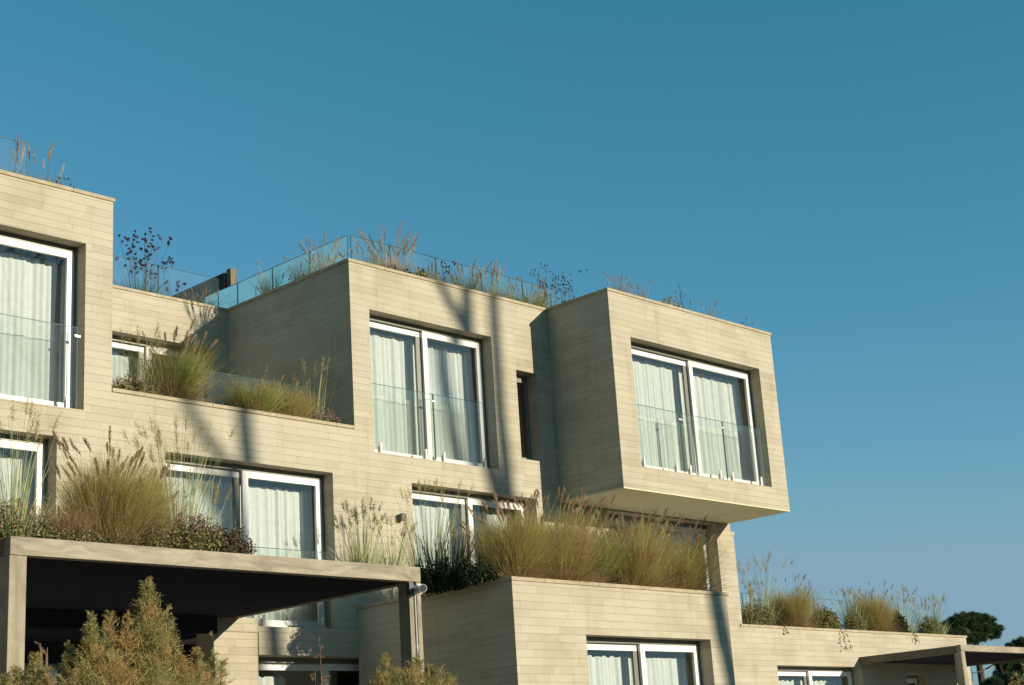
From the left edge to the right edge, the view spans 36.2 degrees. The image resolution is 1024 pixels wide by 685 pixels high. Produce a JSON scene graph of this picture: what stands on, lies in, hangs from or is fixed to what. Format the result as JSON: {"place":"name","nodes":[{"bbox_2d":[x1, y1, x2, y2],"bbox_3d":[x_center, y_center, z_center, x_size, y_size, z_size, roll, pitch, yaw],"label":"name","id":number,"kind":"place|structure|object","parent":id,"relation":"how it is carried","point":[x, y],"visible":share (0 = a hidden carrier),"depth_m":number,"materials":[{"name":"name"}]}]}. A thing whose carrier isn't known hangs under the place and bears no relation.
{"place":"outdoors","nodes":[
{"label":"outdoors","id":0,"kind":"place"},
{"bbox_2d":[0,395,69,538],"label":"tall grass","id":1,"kind":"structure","parent":0,"point":[13,493],"depth_m":17.95,"materials":[{"name":"plant"}]},
{"bbox_2d":[35,641,47,675],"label":"tamarisk shrub","id":2,"kind":"object","parent":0,"point":[46,655],"visible":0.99,"depth_m":13.75,"materials":[{"name":"plant"}]},
{"bbox_2d":[121,411,238,549],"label":"tall grass","id":3,"kind":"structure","parent":0,"point":[159,441],"depth_m":19.82,"materials":[{"name":"plant"}]},
{"bbox_2d":[181,470,231,537],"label":"tall grass","id":4,"kind":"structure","parent":0,"point":[215,498],"depth_m":20.32,"materials":[{"name":"plant"}]},
{"bbox_2d":[370,513,416,565],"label":"tall grass","id":5,"kind":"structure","parent":0,"point":[393,555],"depth_m":21.59,"materials":[{"name":"plant"}]},
{"bbox_2d":[440,488,580,582],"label":"fountain grass","id":6,"kind":"object","parent":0,"point":[522,553],"depth_m":24.36,"materials":[{"name":"plant"}]},
{"bbox_2d":[0,0,1023,684],"label":"sky","id":7,"kind":"structure","parent":0,"point":[844,179],"materials":[{"name":"blue"}]},
{"bbox_2d":[614,512,737,590],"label":"fountain grass","id":8,"kind":"object","parent":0,"point":[694,562],"depth_m":27.22,"materials":[{"name":"plant"}]},
{"bbox_2d":[745,574,833,627],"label":"fountain grass","id":9,"kind":"object","parent":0,"point":[798,614],"depth_m":35.53,"materials":[{"name":"plant"}]},
{"bbox_2d":[838,580,911,631],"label":"fountain grass","id":10,"kind":"object","parent":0,"point":[881,613],"depth_m":38.02,"materials":[{"name":"plant"}]},
{"bbox_3d":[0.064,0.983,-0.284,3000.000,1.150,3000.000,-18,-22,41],"label":"ground","id":11,"kind":"structure","parent":0,"visible":0},
{"bbox_2d":[0,651,67,684],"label":"tamarisk shrub","id":12,"kind":"object","parent":11,"relation":"on","point":[20,678],"visible":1,"depth_m":13.27,"materials":[{"name":"green plant"}]},
{"bbox_2d":[55,577,219,684],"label":"tamarisk shrub","id":13,"kind":"object","parent":11,"relation":"on","point":[144,654],"visible":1,"depth_m":14.13,"materials":[{"name":"green plant"}]},
{"bbox_2d":[0,536,424,684],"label":"pergola","id":14,"kind":"object","parent":11,"relation":"on","point":[54,584],"visible":0.89,"depth_m":20.37,"materials":[{"name":"wood"}]},
{"bbox_2d":[0,496,62,538],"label":"shrub","id":15,"kind":"object","parent":14,"relation":"on","point":[3,531],"visible":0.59,"depth_m":17.74,"materials":[{"name":"green plant"}]},
{"bbox_2d":[18,497,106,541],"bbox_3d":[-5.269,2.096,18.291,1.303,0.934,1.350,-18,-22,41],"label":"shrub","id":16,"kind":"object","parent":14,"relation":"on","point":[71,525],"depth_m":18.14,"materials":[{"name":"green plant"}]},
{"bbox_2d":[33,523,138,545],"bbox_3d":[-4.910,2.292,18.254,0.412,0.338,1.549,-18,-22,41],"label":"shrub","id":17,"kind":"object","parent":14,"relation":"on","point":[82,538],"visible":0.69,"depth_m":18.09,"materials":[{"name":"green plant"}]},
{"bbox_2d":[29,425,207,547],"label":"fountain grass","id":18,"kind":"object","parent":14,"relation":"on","point":[117,519],"depth_m":18.62,"materials":[{"name":"plant"}]},
{"bbox_2d":[128,518,190,548],"bbox_3d":[-4.350,2.358,18.976,0.556,0.513,0.916,-18,-22,41],"label":"shrub","id":19,"kind":"object","parent":14,"relation":"on","point":[161,544],"visible":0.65,"depth_m":18.83,"materials":[{"name":"green plant"}]},
{"bbox_2d":[163,507,229,551],"bbox_3d":[-3.939,2.390,19.359,0.584,0.686,0.940,-18,-22,41],"label":"shrub","id":20,"kind":"object","parent":14,"relation":"on","point":[199,537],"visible":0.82,"depth_m":19.26,"materials":[{"name":"green plant"}]},
{"bbox_2d":[209,525,256,553],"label":"shrub","id":21,"kind":"object","parent":14,"relation":"on","point":[234,540],"visible":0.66,"depth_m":19.69,"materials":[{"name":"green plant"}]},
{"bbox_2d":[324,497,393,563],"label":"tall grass","id":22,"kind":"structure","parent":14,"relation":"on","point":[363,553],"depth_m":21.25,"materials":[{"name":"green plant"}]},
{"bbox_2d":[406,582,426,596],"bbox_3d":[-1.319,3.373,21.356,0.265,0.190,0.434,0,-16,-12],"label":"security camera","id":23,"kind":"object","parent":14,"relation":"attached to","point":[412,589],"visible":1,"depth_m":21.28,"materials":[{"name":"white paint"}]},
{"bbox_2d":[414,594,418,680],"bbox_3d":[-1.234,4.951,21.006,0.040,3.180,0.040,-18,-22,41],"label":"cable conduit","id":24,"kind":"object","parent":14,"relation":"attached to","point":[417,646],"visible":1,"depth_m":21.31,"materials":[{"name":"metal"}]},
{"bbox_2d":[203,631,234,684],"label":"tamarisk shrub","id":25,"kind":"object","parent":11,"relation":"on","point":[222,665],"visible":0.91,"depth_m":15.23,"materials":[{"name":"green plant"}]},
{"bbox_2d":[310,637,330,684],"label":"tamarisk shrub","id":26,"kind":"object","parent":11,"relation":"on","point":[325,678],"visible":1,"depth_m":17.18,"materials":[{"name":"green plant"}]},
{"bbox_2d":[368,652,461,684],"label":"tamarisk shrub","id":27,"kind":"object","parent":11,"relation":"on","point":[394,677],"visible":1,"depth_m":17.45,"materials":[{"name":"green plant"}]},
{"bbox_2d":[0,136,971,684],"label":"apartment building","id":28,"kind":"structure","parent":11,"relation":"on","point":[626,400],"depth_m":28.14,"materials":[{"name":"stone"}]},
{"bbox_2d":[6,135,39,176],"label":"fountain grass","id":29,"kind":"object","parent":28,"relation":"on","point":[22,153],"depth_m":24.11,"materials":[{"name":"beige plant"}]},
{"bbox_2d":[0,434,47,523],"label":"window","id":30,"kind":"structure","parent":28,"relation":"in","point":[8,444],"depth_m":22.69,"materials":[{"name":"white paint"}]},
{"bbox_2d":[0,231,76,408],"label":"window","id":31,"kind":"structure","parent":28,"relation":"in","point":[31,351],"depth_m":23.53,"materials":[{"name":"white paint"}]},
{"bbox_2d":[10,141,76,188],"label":"fountain grass","id":32,"kind":"object","parent":28,"relation":"on","point":[49,157],"depth_m":24.42,"materials":[{"name":"beige plant"}]},
{"bbox_2d":[24,663,63,684],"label":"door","id":33,"kind":"structure","parent":28,"relation":"in","point":[54,666],"depth_m":23.97,"materials":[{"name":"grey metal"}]},
{"bbox_2d":[112,370,165,394],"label":"shrub","id":34,"kind":"object","parent":28,"relation":"on","point":[124,385],"visible":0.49,"depth_m":24.24,"materials":[{"name":"green plant"}]},
{"bbox_2d":[117,321,164,394],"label":"tall grass","id":35,"kind":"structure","parent":28,"relation":"on","point":[138,366],"depth_m":24.54,"materials":[{"name":"plant"}]},
{"bbox_2d":[113,227,172,294],"bbox_3d":[-7.088,-1.423,29.652,1.426,1.623,1.495,2,-17,-20],"label":"verbena plant","id":36,"kind":"object","parent":28,"relation":"on","point":[145,287],"visible":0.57,"depth_m":29.62,"materials":[{"name":"plant"}]},
{"bbox_2d":[112,335,205,400],"bbox_3d":[-7.045,1.214,28.464,0.365,2.596,3.350,-18,-22,41],"label":"window","id":37,"kind":"structure","parent":28,"relation":"in","point":[118,366],"depth_m":28.84,"materials":[{"name":"white paint"}]},
{"bbox_2d":[149,256,189,299],"bbox_3d":[-6.600,-1.115,30.092,0.950,1.214,0.930,-6,-16,9],"label":"verbena plant","id":38,"kind":"object","parent":28,"relation":"on","point":[172,262],"visible":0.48,"depth_m":30.24,"materials":[{"name":"plant"}]},
{"bbox_2d":[157,385,198,398],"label":"shrub","id":39,"kind":"object","parent":28,"relation":"on","point":[173,394],"visible":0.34,"depth_m":24.57,"materials":[{"name":"green plant"}]},
{"bbox_2d":[119,315,240,402],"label":"fountain grass","id":40,"kind":"object","parent":28,"relation":"on","point":[186,376],"depth_m":24.73,"materials":[{"name":"green plant"}]},
{"bbox_2d":[165,659,195,681],"bbox_3d":[-5.506,6.528,25.180,0.187,2.800,1.050,-18,-22,41],"label":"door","id":41,"kind":"structure","parent":28,"relation":"in","point":[193,661],"depth_m":25.70,"materials":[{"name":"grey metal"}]},
{"bbox_2d":[170,268,236,302],"bbox_3d":[-7.930,-0.042,33.712,6.400,1.484,0.200,-18,-22,41],"label":"privacy screen","id":42,"kind":"object","parent":28,"relation":"on","point":[228,278],"visible":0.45,"depth_m":32.08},
{"bbox_2d":[183,286,227,306],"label":"fountain grass","id":43,"kind":"object","parent":28,"relation":"on","point":[209,301],"depth_m":30.65,"materials":[{"name":"green plant"}]},
{"bbox_2d":[207,400,239,407],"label":"shrub","id":44,"kind":"object","parent":28,"relation":"on","point":[227,404],"visible":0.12,"depth_m":25.47,"materials":[{"name":"green plant"}]},
{"bbox_2d":[166,456,327,628],"bbox_3d":[-4.377,3.289,25.145,0.364,2.606,3.352,-18,-22,41],"label":"window","id":45,"kind":"structure","parent":28,"relation":"in","point":[275,517],"depth_m":25.79,"materials":[{"name":"white paint"}]},
{"bbox_2d":[211,366,303,415],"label":"fountain grass","id":46,"kind":"object","parent":28,"relation":"on","point":[253,400],"depth_m":25.84,"materials":[{"name":"plant"}]},
{"bbox_2d":[247,260,292,297],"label":"fountain grass","id":47,"kind":"object","parent":28,"relation":"on","point":[264,287],"depth_m":29.66,"materials":[{"name":"green plant"}]},
{"bbox_2d":[260,372,327,419],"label":"fountain grass","id":48,"kind":"object","parent":28,"relation":"on","point":[299,406],"depth_m":26.38,"materials":[{"name":"plant"}]},
{"bbox_2d":[282,245,325,285],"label":"fountain grass","id":49,"kind":"object","parent":28,"relation":"on","point":[295,277],"depth_m":28.99,"materials":[{"name":"green plant"}]},
{"bbox_2d":[258,657,358,684],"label":"window","id":50,"kind":"structure","parent":28,"relation":"in","point":[264,663],"depth_m":25.36,"materials":[{"name":"white paint"}]},
{"bbox_2d":[292,356,340,421],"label":"tall grass","id":51,"kind":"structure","parent":28,"relation":"on","point":[321,380],"depth_m":27.02,"materials":[{"name":"plant"}]},
{"bbox_2d":[309,406,340,422],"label":"shrub","id":52,"kind":"object","parent":28,"relation":"on","point":[332,419],"visible":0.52,"depth_m":26.87,"materials":[{"name":"green plant"}]},
{"bbox_2d":[298,230,352,273],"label":"fountain grass","id":53,"kind":"object","parent":28,"relation":"on","point":[328,259],"depth_m":28.66,"materials":[{"name":"green plant"}]},
{"bbox_2d":[350,246,381,264],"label":"fountain grass","id":54,"kind":"object","parent":28,"relation":"on","point":[373,259],"depth_m":28.75,"materials":[{"name":"beige plant"}]},
{"bbox_2d":[351,220,421,274],"bbox_3d":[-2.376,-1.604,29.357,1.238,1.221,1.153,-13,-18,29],"label":"fountain grass","id":55,"kind":"object","parent":28,"relation":"on","point":[383,263],"depth_m":29.18,"materials":[{"name":"beige plant"}]},
{"bbox_2d":[384,264,414,273],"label":"shrub","id":56,"kind":"object","parent":28,"relation":"on","point":[395,267],"visible":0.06,"depth_m":29.14,"materials":[{"name":"green plant"}]},
{"bbox_2d":[397,513,406,520],"bbox_3d":[-1.911,3.037,27.184,0.137,0.120,0.120,-18,-22,41],"label":"wall lamp","id":57,"kind":"object","parent":28,"relation":"attached to","point":[400,516],"visible":0.73,"depth_m":27.14,"materials":[{"name":"metal"}]},
{"bbox_2d":[413,265,427,277],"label":"shrub","id":58,"kind":"object","parent":28,"relation":"on","point":[422,274],"visible":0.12,"depth_m":29.73,"materials":[{"name":"green plant"}]},
{"bbox_2d":[354,475,489,592],"bbox_3d":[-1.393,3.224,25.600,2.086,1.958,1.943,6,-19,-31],"label":"tall grass","id":59,"kind":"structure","parent":28,"relation":"on","point":[438,543],"depth_m":25.54,"materials":[{"name":"plant"}]},
{"bbox_2d":[369,315,488,467],"bbox_3d":[-1.647,1.002,28.947,0.363,2.596,3.223,-18,-22,41],"label":"window","id":60,"kind":"structure","parent":28,"relation":"in","point":[399,416],"depth_m":29.07,"materials":[{"name":"white paint"}]},
{"bbox_2d":[419,257,449,281],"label":"fountain grass","id":61,"kind":"object","parent":28,"relation":"on","point":[430,277],"depth_m":29.82,"materials":[{"name":"green plant"}]},
{"bbox_2d":[430,260,455,283],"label":"verbena plant","id":62,"kind":"object","parent":28,"relation":"on","point":[445,271],"visible":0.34,"depth_m":30.37,"materials":[{"name":"green plant"}]},
{"bbox_2d":[416,557,470,596],"bbox_3d":[-1.133,3.700,24.740,1.378,0.614,1.066,-18,-22,41],"label":"shrub","id":63,"kind":"object","parent":28,"relation":"on","point":[423,576],"visible":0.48,"depth_m":24.35,"materials":[{"name":"green plant"}]},
{"bbox_2d":[418,529,476,594],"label":"tall grass","id":64,"kind":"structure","parent":28,"relation":"on","point":[449,586],"depth_m":24.43,"materials":[{"name":"green plant"}]},
{"bbox_2d":[439,255,492,292],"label":"fountain grass","id":65,"kind":"object","parent":28,"relation":"on","point":[473,286],"depth_m":30.70,"materials":[{"name":"green plant"}]},
{"bbox_2d":[412,487,526,569],"bbox_3d":[-0.836,4.091,28.723,0.365,2.606,3.327,-18,-22,41],"label":"window","id":66,"kind":"structure","parent":28,"relation":"in","point":[471,498],"depth_m":28.77,"materials":[{"name":"white paint"}]},
{"bbox_2d":[458,552,502,586],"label":"shrub","id":67,"kind":"object","parent":28,"relation":"on","point":[473,575],"visible":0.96,"depth_m":23.88,"materials":[{"name":"green plant"}]},
{"bbox_2d":[469,260,511,295],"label":"fountain grass","id":68,"kind":"object","parent":28,"relation":"on","point":[495,292],"depth_m":31.18,"materials":[{"name":"green plant"}]},
{"bbox_2d":[485,276,522,300],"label":"fountain grass","id":69,"kind":"object","parent":28,"relation":"on","point":[510,297],"depth_m":31.32,"materials":[{"name":"green plant"}]},
{"bbox_2d":[516,375,531,459],"bbox_3d":[0.102,1.491,30.531,0.165,1.756,0.570,-18,-22,41],"label":"window","id":70,"kind":"structure","parent":28,"relation":"in","point":[522,380],"depth_m":30.71,"materials":[{"name":"grey metal"}]},
{"bbox_2d":[506,274,559,307],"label":"fountain grass","id":71,"kind":"object","parent":28,"relation":"on","point":[539,302],"depth_m":31.90,"materials":[{"name":"green plant"}]},
{"bbox_2d":[530,264,563,307],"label":"verbena plant","id":72,"kind":"object","parent":28,"relation":"on","point":[552,285],"visible":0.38,"depth_m":32.51,"materials":[{"name":"green plant"}]},
{"bbox_2d":[461,485,637,582],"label":"fountain grass","id":73,"kind":"object","parent":28,"relation":"on","point":[577,558],"depth_m":25.00,"materials":[{"name":"plant"}]},
{"bbox_2d":[540,269,587,304],"bbox_3d":[1.166,-0.833,33.086,1.242,1.363,1.256,-10,-17,21],"label":"verbena plant","id":74,"kind":"object","parent":28,"relation":"on","point":[564,285],"visible":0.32,"depth_m":33.06,"materials":[{"name":"plant"}]},
{"bbox_2d":[545,510,649,584],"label":"fountain grass","id":75,"kind":"object","parent":28,"relation":"on","point":[612,551],"depth_m":25.75,"materials":[{"name":"plant"}]},
{"bbox_2d":[603,562,621,583],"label":"shrub","id":76,"kind":"object","parent":28,"relation":"on","point":[616,580],"visible":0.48,"depth_m":25.80,"materials":[{"name":"green plant"}]},
{"bbox_2d":[602,269,633,292],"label":"fountain grass","id":77,"kind":"object","parent":28,"relation":"on","point":[618,281],"depth_m":31.26,"materials":[{"name":"beige plant"}]},
{"bbox_2d":[573,494,706,589],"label":"fountain grass","id":78,"kind":"object","parent":28,"relation":"on","point":[650,562],"depth_m":26.36,"materials":[{"name":"plant"}]},
{"bbox_2d":[626,280,655,303],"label":"fountain grass","id":79,"kind":"object","parent":28,"relation":"on","point":[644,296],"depth_m":31.65,"materials":[{"name":"plant"}]},
{"bbox_2d":[586,637,702,684],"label":"window","id":80,"kind":"structure","parent":28,"relation":"in","point":[603,670],"depth_m":25.96,"materials":[{"name":"white paint"}]},
{"bbox_2d":[608,514,711,590],"bbox_3d":[2.937,4.968,32.524,0.361,2.556,3.600,-18,-22,41],"label":"window","id":81,"kind":"structure","parent":28,"relation":"in","point":[685,526],"depth_m":33.13,"materials":[{"name":"white paint"}]},
{"bbox_2d":[658,294,684,308],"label":"shrub","id":82,"kind":"object","parent":28,"relation":"on","point":[675,303],"visible":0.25,"depth_m":32.34,"materials":[{"name":"green plant"}]},
{"bbox_2d":[673,284,690,306],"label":"twiggy plant","id":83,"kind":"object","parent":28,"relation":"on","point":[680,298],"visible":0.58,"depth_m":32.80,"materials":[{"name":"plant"}]},
{"bbox_2d":[631,343,760,484],"bbox_3d":[3.691,1.584,32.098,0.363,2.576,4.606,-18,-22,41],"label":"window","id":84,"kind":"structure","parent":28,"relation":"in","point":[656,386],"depth_m":32.21,"materials":[{"name":"white paint"}]},
{"bbox_2d":[700,300,718,317],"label":"fountain grass","id":85,"kind":"object","parent":28,"relation":"on","point":[711,310],"depth_m":33.36,"materials":[{"name":"plant"}]},
{"bbox_2d":[740,579,767,624],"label":"tall grass","id":86,"kind":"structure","parent":28,"relation":"on","point":[751,595],"depth_m":34.66,"materials":[{"name":"green plant"}]},
{"bbox_2d":[741,598,775,625],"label":"shrub","id":87,"kind":"object","parent":28,"relation":"on","point":[763,617],"visible":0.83,"depth_m":34.69,"materials":[{"name":"green plant"}]},
{"bbox_2d":[736,549,797,625],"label":"tall grass","id":88,"kind":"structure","parent":28,"relation":"on","point":[765,598],"depth_m":35.24,"materials":[{"name":"green plant"}]},
{"bbox_2d":[777,667,853,684],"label":"window","id":89,"kind":"structure","parent":28,"relation":"in","point":[782,671],"depth_m":35.67,"materials":[{"name":"white paint"}]},
{"bbox_2d":[809,603,841,628],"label":"shrub","id":90,"kind":"object","parent":28,"relation":"on","point":[829,619],"visible":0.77,"depth_m":36.59,"materials":[{"name":"green plant"}]},
{"bbox_2d":[841,626,852,649],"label":"ivy sprig","id":91,"kind":"object","parent":28,"relation":"hanging from","point":[844,638],"visible":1,"depth_m":36.35,"materials":[{"name":"green plant"}]},
{"bbox_2d":[842,609,864,629],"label":"shrub","id":92,"kind":"object","parent":28,"relation":"on","point":[852,624],"visible":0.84,"depth_m":37.38,"materials":[{"name":"green plant"}]},
{"bbox_2d":[830,585,876,629],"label":"tall grass","id":93,"kind":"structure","parent":28,"relation":"on","point":[852,608],"depth_m":37.81,"materials":[{"name":"plant"}]},
{"bbox_2d":[888,607,910,632],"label":"shrub","id":94,"kind":"object","parent":28,"relation":"on","point":[903,623],"visible":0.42,"depth_m":38.84,"materials":[{"name":"green plant"}]},
{"bbox_2d":[878,584,927,632],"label":"tall grass","id":95,"kind":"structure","parent":28,"relation":"on","point":[906,617],"depth_m":39.34,"materials":[{"name":"plant"}]},
{"bbox_2d":[906,675,918,684],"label":"window","id":96,"kind":"structure","parent":28,"relation":"in","point":[913,679],"depth_m":38.70,"materials":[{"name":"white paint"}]},
{"bbox_2d":[907,593,951,634],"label":"tall grass","id":97,"kind":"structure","parent":28,"relation":"on","point":[938,615],"depth_m":40.26,"materials":[{"name":"plant"}]},
{"bbox_2d":[917,615,943,633],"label":"shrub","id":98,"kind":"object","parent":28,"relation":"on","point":[925,625],"visible":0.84,"depth_m":39.90,"materials":[{"name":"green plant"}]},
{"bbox_2d":[859,645,1023,684],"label":"pergola","id":99,"kind":"object","parent":28,"relation":"on","point":[962,658],"visible":1,"depth_m":36.30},
{"bbox_2d":[942,611,1004,683],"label":"pine tree","id":100,"kind":"object","parent":11,"relation":"on","point":[975,628],"visible":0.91,"depth_m":89.05,"materials":[{"name":"green plant"}]},
{"bbox_2d":[970,660,1023,684],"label":"pine tree","id":101,"kind":"object","parent":11,"relation":"on","point":[1002,673],"visible":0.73,"depth_m":73.62,"materials":[{"name":"green plant"}]},
{"bbox_2d":[1005,635,1023,646],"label":"pine tree","id":102,"kind":"object","parent":11,"relation":"on","point":[1017,642],"visible":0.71,"depth_m":83.54,"materials":[{"name":"green plant"}]},
{"bbox_2d":[1008,663,1023,684],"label":"tamarisk shrub","id":103,"kind":"object","parent":11,"relation":"on","point":[1017,678],"visible":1,"depth_m":27.34,"materials":[{"name":"green plant"}]}
]}

